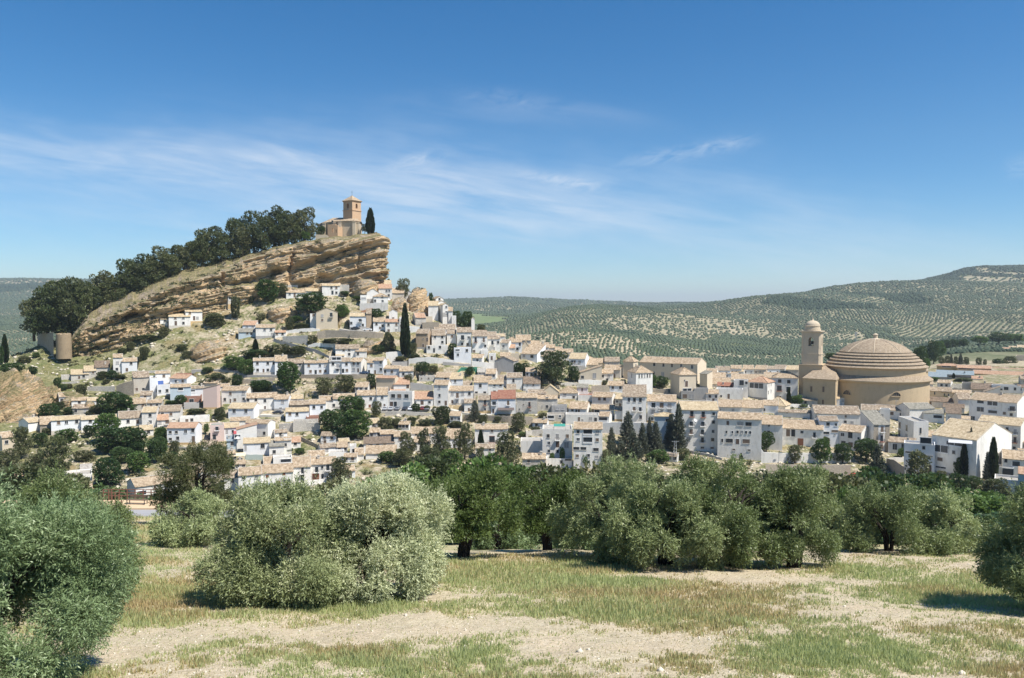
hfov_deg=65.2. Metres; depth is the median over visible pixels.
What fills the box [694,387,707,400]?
house
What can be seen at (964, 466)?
cypress
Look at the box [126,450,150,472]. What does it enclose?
leafy tree
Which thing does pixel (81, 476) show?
pine tree
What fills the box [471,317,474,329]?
house
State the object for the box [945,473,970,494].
leafy tree
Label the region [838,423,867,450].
house
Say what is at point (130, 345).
shrub
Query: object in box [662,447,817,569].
olive tree
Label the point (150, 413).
house
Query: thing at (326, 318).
house
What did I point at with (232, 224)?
pine tree
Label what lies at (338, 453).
house
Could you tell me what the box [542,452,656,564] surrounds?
olive tree
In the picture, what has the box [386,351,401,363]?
retaining wall
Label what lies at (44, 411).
leafy tree
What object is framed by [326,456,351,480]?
pine tree
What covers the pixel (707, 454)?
retaining wall
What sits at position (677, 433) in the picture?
conifer
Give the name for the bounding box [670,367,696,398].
house
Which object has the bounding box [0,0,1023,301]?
sky
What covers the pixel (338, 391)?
dry scrub
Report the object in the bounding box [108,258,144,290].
pine tree
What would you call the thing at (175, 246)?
pine tree
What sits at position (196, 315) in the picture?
house
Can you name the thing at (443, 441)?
pine tree
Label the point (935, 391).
house
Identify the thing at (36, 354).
shrub
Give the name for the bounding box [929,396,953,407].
house
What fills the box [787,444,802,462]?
shrub tree
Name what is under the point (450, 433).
house
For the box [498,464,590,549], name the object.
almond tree
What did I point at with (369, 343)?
rock crag
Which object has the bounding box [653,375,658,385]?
leafy tree
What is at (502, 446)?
pine tree
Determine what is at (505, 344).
house
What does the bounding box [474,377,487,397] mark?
house
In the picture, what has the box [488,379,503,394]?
house
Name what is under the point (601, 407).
house
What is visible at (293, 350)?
shrub
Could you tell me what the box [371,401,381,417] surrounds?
shrub tree
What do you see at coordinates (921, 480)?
leafy tree
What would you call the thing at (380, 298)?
house
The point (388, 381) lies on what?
house
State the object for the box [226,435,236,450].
house
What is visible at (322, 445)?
house
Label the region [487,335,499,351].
house
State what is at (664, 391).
retaining wall
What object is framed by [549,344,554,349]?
house
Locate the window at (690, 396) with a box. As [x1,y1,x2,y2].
[688,394,693,398]
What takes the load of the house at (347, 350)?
on the hillside
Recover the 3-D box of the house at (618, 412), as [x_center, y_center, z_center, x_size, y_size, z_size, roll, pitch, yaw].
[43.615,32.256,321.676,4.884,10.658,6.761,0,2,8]
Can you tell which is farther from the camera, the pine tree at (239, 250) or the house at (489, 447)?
the pine tree at (239, 250)
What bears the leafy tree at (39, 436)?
on the hillside
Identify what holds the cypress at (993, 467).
on the hillside
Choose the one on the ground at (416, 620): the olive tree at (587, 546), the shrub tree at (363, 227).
the olive tree at (587, 546)
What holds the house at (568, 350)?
on the hillside
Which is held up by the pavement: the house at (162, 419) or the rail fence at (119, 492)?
the rail fence at (119, 492)
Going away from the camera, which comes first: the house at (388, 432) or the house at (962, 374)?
the house at (388, 432)
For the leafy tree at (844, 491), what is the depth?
85.91 m
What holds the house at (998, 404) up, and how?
on the hillside
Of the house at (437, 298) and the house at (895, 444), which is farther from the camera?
the house at (437, 298)
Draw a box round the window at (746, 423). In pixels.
[745,422,751,426]
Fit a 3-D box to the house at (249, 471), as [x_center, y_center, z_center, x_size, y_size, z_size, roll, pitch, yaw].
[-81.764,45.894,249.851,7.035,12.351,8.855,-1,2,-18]
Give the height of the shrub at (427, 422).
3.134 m
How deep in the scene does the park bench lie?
78.48 m
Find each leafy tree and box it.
[0,346,4,364]
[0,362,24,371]
[26,366,37,373]
[30,432,48,446]
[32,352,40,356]
[35,403,63,416]
[53,377,61,386]
[54,428,78,443]
[58,384,66,389]
[61,406,75,414]
[82,425,95,436]
[91,426,136,451]
[91,456,124,484]
[92,413,120,438]
[93,483,106,486]
[96,391,133,413]
[106,370,118,378]
[109,446,134,462]
[113,401,137,412]
[126,427,147,447]
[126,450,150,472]
[128,442,144,452]
[145,437,167,461]
[147,436,167,451]
[147,439,243,522]
[154,426,166,437]
[165,401,177,404]
[174,395,186,403]
[202,367,213,371]
[203,423,208,433]
[221,356,243,369]
[231,375,243,385]
[237,359,254,374]
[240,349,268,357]
[247,380,271,391]
[251,381,270,390]
[254,279,280,301]
[276,361,301,391]
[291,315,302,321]
[294,291,327,312]
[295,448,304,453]
[301,231,310,239]
[317,226,325,234]
[318,409,342,431]
[332,417,357,437]
[335,304,349,317]
[337,395,364,414]
[340,291,348,295]
[341,409,372,436]
[362,460,429,488]
[366,373,375,388]
[371,308,384,318]
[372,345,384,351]
[377,450,393,461]
[407,453,454,491]
[411,403,419,411]
[414,361,430,374]
[429,293,433,300]
[439,448,463,464]
[446,452,518,525]
[447,343,456,357]
[453,311,460,324]
[459,311,473,326]
[465,366,474,374]
[506,462,548,541]
[514,362,522,371]
[521,363,530,373]
[559,447,564,457]
[567,366,579,380]
[645,449,669,461]
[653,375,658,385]
[656,376,668,386]
[761,431,774,451]
[791,395,803,403]
[809,438,832,463]
[824,353,834,359]
[827,484,882,540]
[833,443,853,462]
[853,438,878,461]
[855,465,906,531]
[887,471,967,504]
[897,448,903,457]
[915,346,928,361]
[924,358,930,367]
[926,340,941,363]
[932,340,946,355]
[941,340,950,348]
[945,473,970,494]
[950,339,958,347]
[953,457,960,475]
[953,487,1009,528]
[958,338,968,345]
[961,511,1022,536]
[967,476,982,488]
[970,336,988,344]
[973,490,1007,512]
[988,332,1011,342]
[992,358,1003,363]
[1005,334,1023,342]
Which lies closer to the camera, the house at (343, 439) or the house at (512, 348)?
the house at (343, 439)
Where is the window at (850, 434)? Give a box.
[848,432,852,438]
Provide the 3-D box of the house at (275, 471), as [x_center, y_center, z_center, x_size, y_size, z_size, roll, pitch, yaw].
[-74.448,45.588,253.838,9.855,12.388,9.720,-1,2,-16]
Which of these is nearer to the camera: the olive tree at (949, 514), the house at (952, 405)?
the olive tree at (949, 514)
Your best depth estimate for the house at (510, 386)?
344.35 m
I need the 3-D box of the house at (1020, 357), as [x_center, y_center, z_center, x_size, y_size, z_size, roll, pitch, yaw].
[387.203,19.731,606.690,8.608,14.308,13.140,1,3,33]
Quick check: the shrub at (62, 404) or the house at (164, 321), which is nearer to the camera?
the shrub at (62, 404)
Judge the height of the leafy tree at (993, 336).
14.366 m
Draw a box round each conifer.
[467,400,480,420]
[606,427,616,458]
[609,440,615,457]
[614,441,632,460]
[618,411,635,443]
[625,431,643,459]
[637,422,649,455]
[646,416,653,446]
[648,421,664,450]
[663,413,673,447]
[668,403,688,449]
[867,444,887,487]
[958,353,963,364]
[982,451,991,480]
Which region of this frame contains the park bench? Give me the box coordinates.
[126,494,147,504]
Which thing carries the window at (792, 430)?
in the house at (804, 432)
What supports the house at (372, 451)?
on the hillside
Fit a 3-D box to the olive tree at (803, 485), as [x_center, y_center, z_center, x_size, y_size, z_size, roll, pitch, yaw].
[14.197,9.024,40.404,4.940,6.286,4.896,0,2,0]
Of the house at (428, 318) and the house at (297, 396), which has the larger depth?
the house at (428, 318)
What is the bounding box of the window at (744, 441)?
[742,439,749,443]
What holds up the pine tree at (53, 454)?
on the hillside
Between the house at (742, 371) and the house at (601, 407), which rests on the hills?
the house at (742, 371)
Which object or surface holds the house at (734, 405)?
on the hillside
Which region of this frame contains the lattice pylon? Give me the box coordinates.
[672,441,678,455]
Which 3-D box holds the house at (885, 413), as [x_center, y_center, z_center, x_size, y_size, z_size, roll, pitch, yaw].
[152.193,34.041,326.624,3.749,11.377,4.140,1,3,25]
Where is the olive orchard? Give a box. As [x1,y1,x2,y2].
[0,266,1023,367]
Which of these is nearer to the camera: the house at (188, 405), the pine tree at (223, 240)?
the house at (188, 405)
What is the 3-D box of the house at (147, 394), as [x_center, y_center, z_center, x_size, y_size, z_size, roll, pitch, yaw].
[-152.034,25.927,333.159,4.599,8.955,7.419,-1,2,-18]
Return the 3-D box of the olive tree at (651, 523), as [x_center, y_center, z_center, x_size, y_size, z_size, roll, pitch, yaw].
[7.828,8.916,40.633,7.175,6.614,6.974,0,2,0]
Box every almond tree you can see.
[412,462,526,556]
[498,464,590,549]
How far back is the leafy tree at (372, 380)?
341.52 m
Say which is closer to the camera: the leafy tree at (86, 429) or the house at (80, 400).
the leafy tree at (86, 429)
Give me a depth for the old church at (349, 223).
435.54 m
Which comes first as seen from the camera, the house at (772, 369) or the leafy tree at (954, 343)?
the house at (772, 369)
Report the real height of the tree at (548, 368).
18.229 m
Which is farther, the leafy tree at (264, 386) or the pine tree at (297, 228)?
the pine tree at (297, 228)
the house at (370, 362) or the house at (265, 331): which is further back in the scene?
the house at (265, 331)
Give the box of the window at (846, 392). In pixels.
[842,390,850,394]
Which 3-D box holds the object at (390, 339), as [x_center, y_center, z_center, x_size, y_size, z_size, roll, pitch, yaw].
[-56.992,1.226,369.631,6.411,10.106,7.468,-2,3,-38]
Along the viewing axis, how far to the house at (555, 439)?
272.60 m
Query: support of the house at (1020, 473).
on the hillside
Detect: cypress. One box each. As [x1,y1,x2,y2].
[1,334,9,362]
[252,339,258,349]
[365,207,374,233]
[399,302,410,360]
[477,429,483,442]
[786,387,791,402]
[959,444,968,475]
[988,437,998,478]
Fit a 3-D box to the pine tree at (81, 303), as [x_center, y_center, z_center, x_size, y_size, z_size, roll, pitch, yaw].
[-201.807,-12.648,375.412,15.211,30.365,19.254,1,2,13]
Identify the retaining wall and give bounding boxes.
[62,381,78,383]
[87,386,114,391]
[116,381,133,395]
[239,478,326,494]
[242,377,274,383]
[273,338,328,357]
[279,423,319,430]
[283,335,307,344]
[286,328,319,334]
[299,374,366,378]
[301,437,317,449]
[308,343,334,352]
[317,330,383,338]
[360,303,387,310]
[385,411,432,415]
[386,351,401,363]
[409,326,419,331]
[409,357,453,364]
[410,383,432,390]
[443,362,470,366]
[463,415,507,422]
[472,361,494,367]
[508,416,532,426]
[526,429,541,436]
[561,382,576,385]
[578,380,601,384]
[591,385,609,393]
[603,422,653,436]
[653,389,667,393]
[690,450,721,459]
[761,449,850,462]
[765,464,850,475]
[790,404,808,407]
[886,458,904,478]
[889,457,903,461]
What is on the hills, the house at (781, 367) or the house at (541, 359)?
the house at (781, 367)
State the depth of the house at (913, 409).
329.31 m
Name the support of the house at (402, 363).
on the hillside
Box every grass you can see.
[5,514,1023,677]
[8,514,1023,677]
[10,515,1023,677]
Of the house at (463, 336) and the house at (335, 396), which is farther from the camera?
the house at (463, 336)
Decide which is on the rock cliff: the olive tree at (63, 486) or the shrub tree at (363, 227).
the shrub tree at (363, 227)
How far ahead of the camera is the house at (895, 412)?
335.34 m
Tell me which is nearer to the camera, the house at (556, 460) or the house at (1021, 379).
the house at (556, 460)
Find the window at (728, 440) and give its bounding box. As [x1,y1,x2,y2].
[725,438,732,442]
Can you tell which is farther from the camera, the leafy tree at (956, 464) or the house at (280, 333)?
the house at (280, 333)
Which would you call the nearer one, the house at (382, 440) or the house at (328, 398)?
the house at (382, 440)
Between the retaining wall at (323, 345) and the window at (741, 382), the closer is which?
the window at (741, 382)
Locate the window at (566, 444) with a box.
[564,442,568,447]
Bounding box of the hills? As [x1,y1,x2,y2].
[0,267,1023,368]
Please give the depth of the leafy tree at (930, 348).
598.82 m
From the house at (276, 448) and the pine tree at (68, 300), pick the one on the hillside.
the house at (276, 448)
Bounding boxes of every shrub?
[16,355,31,362]
[41,428,50,433]
[55,401,64,407]
[71,450,95,461]
[74,384,87,395]
[85,404,101,414]
[90,490,126,499]
[96,371,106,378]
[115,374,127,378]
[116,347,126,353]
[126,341,134,350]
[130,334,158,339]
[139,346,147,359]
[139,347,149,360]
[158,327,169,337]
[176,344,187,350]
[181,350,190,357]
[186,408,207,414]
[203,312,225,325]
[204,372,230,382]
[211,407,226,420]
[230,296,240,317]
[256,313,265,319]
[263,346,272,352]
[270,343,289,355]
[284,316,293,329]
[288,345,307,353]
[294,322,308,328]
[307,334,317,343]
[321,338,352,342]
[377,417,392,429]
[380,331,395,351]
[391,418,400,427]
[394,356,405,360]
[404,374,412,382]
[407,416,416,426]
[408,353,419,357]
[409,343,416,353]
[417,419,432,426]
[429,365,438,372]
[431,406,450,425]
[447,421,462,426]
[477,324,485,329]
[478,414,487,423]
[494,416,500,421]
[538,412,546,417]
[953,377,972,381]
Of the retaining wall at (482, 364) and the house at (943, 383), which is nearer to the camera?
the retaining wall at (482, 364)
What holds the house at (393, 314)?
on the hillside
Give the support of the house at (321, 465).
on the hillside
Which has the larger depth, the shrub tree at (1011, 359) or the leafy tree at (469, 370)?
the shrub tree at (1011, 359)
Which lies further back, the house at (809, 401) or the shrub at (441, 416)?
the house at (809, 401)
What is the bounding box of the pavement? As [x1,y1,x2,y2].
[3,500,171,509]
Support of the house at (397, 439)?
on the hillside
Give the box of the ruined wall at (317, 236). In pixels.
[315,234,328,238]
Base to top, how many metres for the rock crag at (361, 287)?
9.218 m
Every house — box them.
[0,431,14,453]
[18,414,39,432]
[39,415,53,432]
[51,414,84,434]
[57,392,69,401]
[61,374,70,379]
[65,468,91,480]
[71,369,88,380]
[71,396,88,405]
[71,404,89,414]
[80,463,91,470]
[81,414,117,430]
[84,365,95,378]
[87,397,105,404]
[94,360,109,375]
[113,353,122,373]
[118,408,141,427]
[121,357,136,373]
[126,471,173,494]
[127,397,145,410]
[132,371,149,393]
[138,422,153,435]
[140,390,153,404]
[141,406,159,426]
[146,397,163,406]
[150,376,157,398]
[155,370,170,381]
[157,382,170,395]
[157,414,168,426]
[159,404,182,422]
[160,317,168,326]
[167,422,202,444]
[168,314,190,328]
[170,374,195,383]
[170,381,190,401]
[180,414,209,421]
[184,308,202,324]
[184,402,198,408]
[185,394,201,402]
[191,383,203,400]
[201,440,215,449]
[202,384,220,408]
[203,378,224,387]
[210,422,223,441]
[216,383,229,390]
[221,386,252,404]
[223,422,238,440]
[224,469,238,490]
[226,296,245,309]
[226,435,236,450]
[226,447,236,458]
[228,402,258,418]
[230,416,249,425]
[234,422,256,450]
[234,456,245,468]
[238,328,255,338]
[238,466,261,487]
[242,320,258,327]
[243,436,270,455]
[245,418,275,437]
[246,392,277,414]
[253,355,274,374]
[255,324,274,338]
[261,462,293,483]
[263,456,272,463]
[269,440,284,455]
[273,426,287,437]
[273,454,291,463]
[274,353,286,374]
[274,392,290,410]
[274,434,291,453]
[275,330,285,337]
[285,407,308,421]
[286,290,305,298]
[287,358,304,374]
[289,400,309,407]
[291,394,303,399]
[291,436,300,449]
[292,455,310,483]
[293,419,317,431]
[304,358,328,374]
[305,287,317,295]
[306,415,319,419]
[308,449,324,456]
[309,399,325,417]
[310,313,315,327]
[311,455,335,480]
[316,308,337,329]
[318,440,335,454]
[319,395,332,402]
[320,431,338,442]
[322,283,339,295]
[326,402,335,414]
[329,356,341,373]
[329,449,343,459]
[333,393,356,408]
[335,344,358,357]
[337,438,349,448]
[337,441,347,452]
[340,285,348,294]
[341,357,350,373]
[342,464,355,477]
[343,453,357,462]
[349,312,365,330]
[350,357,366,373]
[350,443,355,452]
[355,348,366,357]
[355,382,370,392]
[355,447,363,460]
[357,387,376,407]
[360,295,366,302]
[363,436,394,453]
[365,444,396,459]
[366,308,371,330]
[366,418,379,427]
[367,288,378,302]
[367,359,373,375]
[369,427,380,436]
[373,293,388,302]
[373,317,385,331]
[373,357,386,374]
[376,375,398,390]
[376,387,387,409]
[378,284,391,301]
[379,429,393,435]
[383,365,400,376]
[385,319,398,331]
[388,390,413,408]
[389,309,397,318]
[392,289,403,300]
[392,361,406,365]
[393,377,409,390]
[394,430,410,448]
[398,418,411,429]
[399,366,413,379]
[411,426,440,444]
[412,313,425,327]
[413,436,429,451]
[414,391,432,406]
[415,329,431,352]
[419,375,434,381]
[422,322,438,331]
[426,316,432,321]
[427,345,447,353]
[428,301,437,320]
[431,329,445,344]
[432,296,442,300]
[433,379,451,406]
[434,324,455,343]
[435,372,451,379]
[438,303,447,323]
[441,428,471,447]
[447,330,455,343]
[448,307,452,323]
[449,372,462,384]
[449,385,473,408]
[449,411,462,424]
[452,316,455,323]
[454,347,470,363]
[457,327,471,346]
[463,381,472,384]
[464,398,476,412]
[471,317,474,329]
[472,330,486,331]
[472,332,487,353]
[472,354,483,361]
[474,375,491,378]
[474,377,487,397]
[475,422,507,443]
[475,443,494,454]
[477,368,485,374]
[478,395,490,413]
[481,350,487,359]
[485,368,497,379]
[487,331,496,334]
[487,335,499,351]
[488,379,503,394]
[489,353,495,362]
[491,391,497,414]
[495,355,517,374]
[498,375,506,387]
[498,390,515,413]
[500,339,511,351]
[500,352,509,357]
[506,372,522,389]
[506,384,515,389]
[509,344,514,352]
[511,338,521,352]
[511,353,518,361]
[516,334,530,344]
[516,392,537,413]
[520,344,545,362]
[521,437,541,452]
[522,340,528,350]
[522,451,545,468]
[523,376,540,391]
[525,367,536,375]
[527,389,545,394]
[531,340,539,343]
[532,416,548,428]
[537,395,557,411]
[540,341,548,349]
[540,350,552,361]
[542,425,571,454]
[543,383,559,397]
[546,455,571,467]
[547,412,565,422]
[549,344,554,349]
[552,404,566,411]
[553,346,562,355]
[556,348,572,353]
[559,385,577,400]
[566,412,598,423]
[568,401,590,411]
[569,352,588,364]
[571,365,585,370]
[573,418,602,468]
[576,383,587,398]
[578,364,601,384]
[578,392,591,401]
[586,360,597,367]
[591,404,613,415]
[592,391,615,404]
[595,358,603,366]
[599,411,611,431]
[602,369,613,380]
[604,357,619,366]
[604,364,622,378]
[608,381,623,392]
[614,406,621,421]
[615,393,622,405]
[622,356,638,378]
[622,384,646,422]
[627,365,653,393]
[639,356,706,383]
[647,394,676,421]
[654,410,673,442]
[666,452,678,461]
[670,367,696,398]
[676,400,701,407]
[678,400,718,455]
[681,390,694,399]
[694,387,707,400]
[699,370,712,388]
[706,389,718,401]
[707,368,718,371]
[712,372,725,376]
[712,377,730,387]
[715,365,730,372]
[717,382,733,387]
[717,387,742,398]
[717,411,761,460]
[718,399,741,411]
[730,367,744,373]
[731,365,741,371]
[731,373,764,381]
[734,379,747,397]
[742,399,763,413]
[743,365,753,373]
[748,376,775,399]
[754,364,767,373]
[762,414,782,450]
[763,399,778,414]
[764,372,778,379]
[767,366,779,371]
[771,371,798,401]
[773,396,790,408]
[774,364,786,371]
[778,409,810,417]
[782,418,823,446]
[786,365,798,376]
[800,394,817,406]
[810,405,859,425]
[815,415,838,446]
[837,394,839,404]
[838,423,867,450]
[840,396,844,404]
[860,410,890,451]
[861,404,876,409]
[877,404,900,419]
[880,408,889,422]
[888,436,916,452]
[896,402,934,418]
[898,416,928,440]
[904,437,934,473]
[923,409,944,423]
[928,372,946,381]
[928,430,934,437]
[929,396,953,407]
[930,386,951,396]
[931,417,1012,479]
[936,363,956,369]
[936,370,973,378]
[937,379,952,386]
[941,387,971,396]
[943,403,964,413]
[945,407,961,420]
[951,383,961,388]
[952,392,970,411]
[957,364,991,370]
[960,415,970,419]
[962,382,970,389]
[969,391,1023,419]
[971,376,982,379]
[971,381,991,391]
[973,370,1023,374]
[978,414,1023,449]
[983,385,1000,392]
[992,384,1020,393]
[994,474,1017,492]
[999,464,1013,474]
[1001,449,1023,475]
[1016,355,1023,360]
[1017,384,1023,392]
[1018,374,1023,383]
[1018,466,1023,488]
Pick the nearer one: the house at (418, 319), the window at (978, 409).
the window at (978, 409)
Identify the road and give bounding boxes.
[129,510,236,517]
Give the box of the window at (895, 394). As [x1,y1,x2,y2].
[891,392,900,396]
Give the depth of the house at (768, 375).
460.82 m
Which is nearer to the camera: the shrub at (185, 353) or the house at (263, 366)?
the house at (263, 366)
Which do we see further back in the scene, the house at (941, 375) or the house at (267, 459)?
the house at (941, 375)
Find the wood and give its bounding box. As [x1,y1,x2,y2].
[0,264,1023,357]
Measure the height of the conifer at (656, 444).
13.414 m
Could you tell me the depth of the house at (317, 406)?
319.27 m
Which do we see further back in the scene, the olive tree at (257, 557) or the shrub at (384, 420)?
the shrub at (384, 420)
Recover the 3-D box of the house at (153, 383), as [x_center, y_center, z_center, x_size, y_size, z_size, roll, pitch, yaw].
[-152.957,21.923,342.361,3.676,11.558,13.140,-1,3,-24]
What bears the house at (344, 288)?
on the hillside
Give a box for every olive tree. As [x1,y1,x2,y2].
[0,461,151,677]
[13,460,149,606]
[144,481,232,548]
[186,466,366,609]
[314,465,457,606]
[454,493,541,549]
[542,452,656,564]
[552,489,603,550]
[594,448,735,571]
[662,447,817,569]
[745,457,845,568]
[815,500,853,548]
[832,479,960,556]
[898,480,989,554]
[966,478,1023,605]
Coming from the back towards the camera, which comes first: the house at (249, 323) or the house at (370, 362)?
the house at (249, 323)
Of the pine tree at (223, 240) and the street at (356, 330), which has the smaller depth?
the street at (356, 330)
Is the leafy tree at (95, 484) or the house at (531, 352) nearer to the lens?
the leafy tree at (95, 484)
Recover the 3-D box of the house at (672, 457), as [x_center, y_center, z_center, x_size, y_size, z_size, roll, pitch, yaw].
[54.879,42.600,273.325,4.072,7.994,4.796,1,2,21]
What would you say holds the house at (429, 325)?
on the hillside
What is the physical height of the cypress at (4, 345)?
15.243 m
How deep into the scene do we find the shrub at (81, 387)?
333.40 m
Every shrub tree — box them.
[168,440,179,452]
[278,283,288,294]
[314,377,333,394]
[315,477,343,501]
[333,374,355,392]
[361,224,366,233]
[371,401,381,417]
[395,278,409,296]
[510,412,525,431]
[523,461,588,539]
[579,460,626,497]
[600,449,610,464]
[624,469,668,490]
[675,448,691,459]
[732,468,774,515]
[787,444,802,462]
[793,463,843,530]
[811,471,871,543]
[905,449,932,485]
[936,470,946,479]
[938,356,944,363]
[944,355,949,362]
[954,356,958,363]
[963,357,968,364]
[975,357,981,364]
[977,477,1013,497]
[1003,356,1017,362]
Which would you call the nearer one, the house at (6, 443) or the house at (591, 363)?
the house at (6, 443)
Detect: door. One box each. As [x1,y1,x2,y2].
[312,473,318,479]
[403,402,409,406]
[798,438,802,444]
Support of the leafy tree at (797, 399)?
on the hillside
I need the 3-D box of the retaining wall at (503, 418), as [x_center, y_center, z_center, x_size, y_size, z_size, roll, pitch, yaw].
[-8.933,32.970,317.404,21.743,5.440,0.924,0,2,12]
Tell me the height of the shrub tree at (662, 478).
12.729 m
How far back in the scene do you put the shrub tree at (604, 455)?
260.85 m
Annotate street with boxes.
[191,369,252,374]
[243,374,367,377]
[259,414,283,418]
[339,329,374,331]
[365,408,491,415]
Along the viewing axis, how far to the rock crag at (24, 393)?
312.97 m
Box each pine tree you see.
[0,448,22,471]
[0,462,64,499]
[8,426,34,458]
[18,296,48,340]
[22,287,66,335]
[22,452,44,471]
[34,278,80,333]
[37,435,72,478]
[39,276,90,336]
[59,473,110,499]
[61,280,102,333]
[79,285,108,311]
[88,270,119,303]
[96,278,129,299]
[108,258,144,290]
[122,263,154,290]
[132,253,158,283]
[134,259,168,282]
[146,245,175,277]
[154,253,182,275]
[167,244,193,270]
[174,246,197,269]
[183,241,206,266]
[184,228,220,265]
[201,225,227,260]
[207,231,237,261]
[218,217,250,257]
[228,226,254,256]
[239,210,267,252]
[251,215,275,249]
[260,205,292,247]
[269,210,297,245]
[281,214,303,244]
[290,206,322,240]
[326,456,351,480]
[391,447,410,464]
[398,431,416,458]
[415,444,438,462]
[417,427,431,456]
[428,424,451,457]
[452,422,475,458]
[474,447,484,465]
[492,430,521,464]
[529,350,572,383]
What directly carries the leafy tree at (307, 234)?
on the rock cliff
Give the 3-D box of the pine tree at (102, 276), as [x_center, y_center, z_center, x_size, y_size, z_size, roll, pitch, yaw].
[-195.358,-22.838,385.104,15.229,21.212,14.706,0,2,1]
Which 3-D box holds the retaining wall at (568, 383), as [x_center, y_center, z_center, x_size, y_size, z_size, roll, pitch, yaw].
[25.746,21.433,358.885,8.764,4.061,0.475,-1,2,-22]
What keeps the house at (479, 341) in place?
on the hillside
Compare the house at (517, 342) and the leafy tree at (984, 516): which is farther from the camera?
the house at (517, 342)
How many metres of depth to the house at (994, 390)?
386.55 m
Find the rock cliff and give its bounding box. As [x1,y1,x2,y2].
[72,232,390,355]
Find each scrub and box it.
[0,299,993,486]
[5,297,1004,490]
[5,476,1016,543]
[72,238,389,355]
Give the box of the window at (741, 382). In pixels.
[739,380,743,385]
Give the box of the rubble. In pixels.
[0,297,1021,488]
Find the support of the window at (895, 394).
in the round church at (875, 369)
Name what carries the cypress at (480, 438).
on the hillside
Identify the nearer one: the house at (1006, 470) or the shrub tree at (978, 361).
the house at (1006, 470)
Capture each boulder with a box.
[46,385,61,398]
[53,391,83,406]
[85,401,94,414]
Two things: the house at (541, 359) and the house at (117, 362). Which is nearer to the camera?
the house at (117, 362)
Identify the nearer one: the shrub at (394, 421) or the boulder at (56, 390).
the shrub at (394, 421)
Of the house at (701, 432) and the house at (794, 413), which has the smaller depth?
the house at (701, 432)
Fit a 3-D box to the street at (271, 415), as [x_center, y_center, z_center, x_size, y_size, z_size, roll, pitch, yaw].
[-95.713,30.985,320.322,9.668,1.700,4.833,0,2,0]
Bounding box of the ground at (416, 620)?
[4,516,1023,677]
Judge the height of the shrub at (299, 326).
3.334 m
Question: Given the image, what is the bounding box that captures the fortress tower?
[56,333,71,358]
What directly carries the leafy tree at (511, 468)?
on the hillside
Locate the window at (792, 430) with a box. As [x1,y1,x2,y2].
[791,429,794,436]
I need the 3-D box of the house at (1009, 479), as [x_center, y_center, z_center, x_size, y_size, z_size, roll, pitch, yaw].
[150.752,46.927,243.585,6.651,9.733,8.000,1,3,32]
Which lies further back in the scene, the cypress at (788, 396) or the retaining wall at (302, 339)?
the retaining wall at (302, 339)
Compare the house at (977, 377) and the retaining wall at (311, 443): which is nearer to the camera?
the retaining wall at (311, 443)
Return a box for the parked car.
[272,410,283,413]
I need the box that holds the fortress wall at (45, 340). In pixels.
[37,331,53,356]
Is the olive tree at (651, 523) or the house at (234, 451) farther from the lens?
the house at (234, 451)
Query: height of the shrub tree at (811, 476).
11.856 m
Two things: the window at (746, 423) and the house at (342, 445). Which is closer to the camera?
the window at (746, 423)
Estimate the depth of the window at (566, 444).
272.43 m
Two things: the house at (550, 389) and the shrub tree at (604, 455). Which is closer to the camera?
the shrub tree at (604, 455)
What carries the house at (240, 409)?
on the hillside
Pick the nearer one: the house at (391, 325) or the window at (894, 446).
the window at (894, 446)
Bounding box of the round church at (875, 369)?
[798,318,932,409]
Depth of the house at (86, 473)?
248.16 m
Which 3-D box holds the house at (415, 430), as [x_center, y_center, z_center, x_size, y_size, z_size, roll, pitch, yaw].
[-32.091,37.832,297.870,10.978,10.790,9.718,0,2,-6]
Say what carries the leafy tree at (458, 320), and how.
on the hillside
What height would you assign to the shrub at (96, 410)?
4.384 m
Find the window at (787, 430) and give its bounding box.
[786,429,789,436]
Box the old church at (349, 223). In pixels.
[317,196,361,236]
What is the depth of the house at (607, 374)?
368.61 m
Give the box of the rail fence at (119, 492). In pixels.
[103,489,167,503]
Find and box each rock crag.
[0,368,53,423]
[190,339,226,362]
[267,305,297,323]
[351,279,376,295]
[362,338,383,354]
[389,297,409,311]
[407,287,429,315]
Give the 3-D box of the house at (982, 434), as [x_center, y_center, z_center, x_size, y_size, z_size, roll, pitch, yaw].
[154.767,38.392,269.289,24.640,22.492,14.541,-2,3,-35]
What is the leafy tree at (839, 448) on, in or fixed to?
on the hillside
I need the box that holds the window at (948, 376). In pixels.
[948,376,970,377]
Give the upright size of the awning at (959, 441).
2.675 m
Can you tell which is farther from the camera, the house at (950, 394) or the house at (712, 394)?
the house at (950, 394)
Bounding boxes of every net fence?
[245,454,262,462]
[457,367,476,373]
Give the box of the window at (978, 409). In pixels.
[976,407,983,411]
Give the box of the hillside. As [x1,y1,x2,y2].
[0,292,1023,544]
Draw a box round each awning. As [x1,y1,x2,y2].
[234,452,244,455]
[498,408,513,409]
[948,439,971,446]
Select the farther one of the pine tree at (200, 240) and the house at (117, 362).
the pine tree at (200, 240)
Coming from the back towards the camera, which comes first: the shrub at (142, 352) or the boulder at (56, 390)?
the shrub at (142, 352)
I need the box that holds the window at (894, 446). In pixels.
[892,443,896,449]
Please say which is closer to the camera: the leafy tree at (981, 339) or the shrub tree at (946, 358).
the shrub tree at (946, 358)
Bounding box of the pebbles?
[28,554,1017,677]
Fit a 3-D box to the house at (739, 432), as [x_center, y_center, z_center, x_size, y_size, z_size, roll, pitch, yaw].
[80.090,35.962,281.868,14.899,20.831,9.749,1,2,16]
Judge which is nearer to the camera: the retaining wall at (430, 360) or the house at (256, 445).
the house at (256, 445)
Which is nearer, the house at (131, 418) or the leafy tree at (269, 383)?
the house at (131, 418)

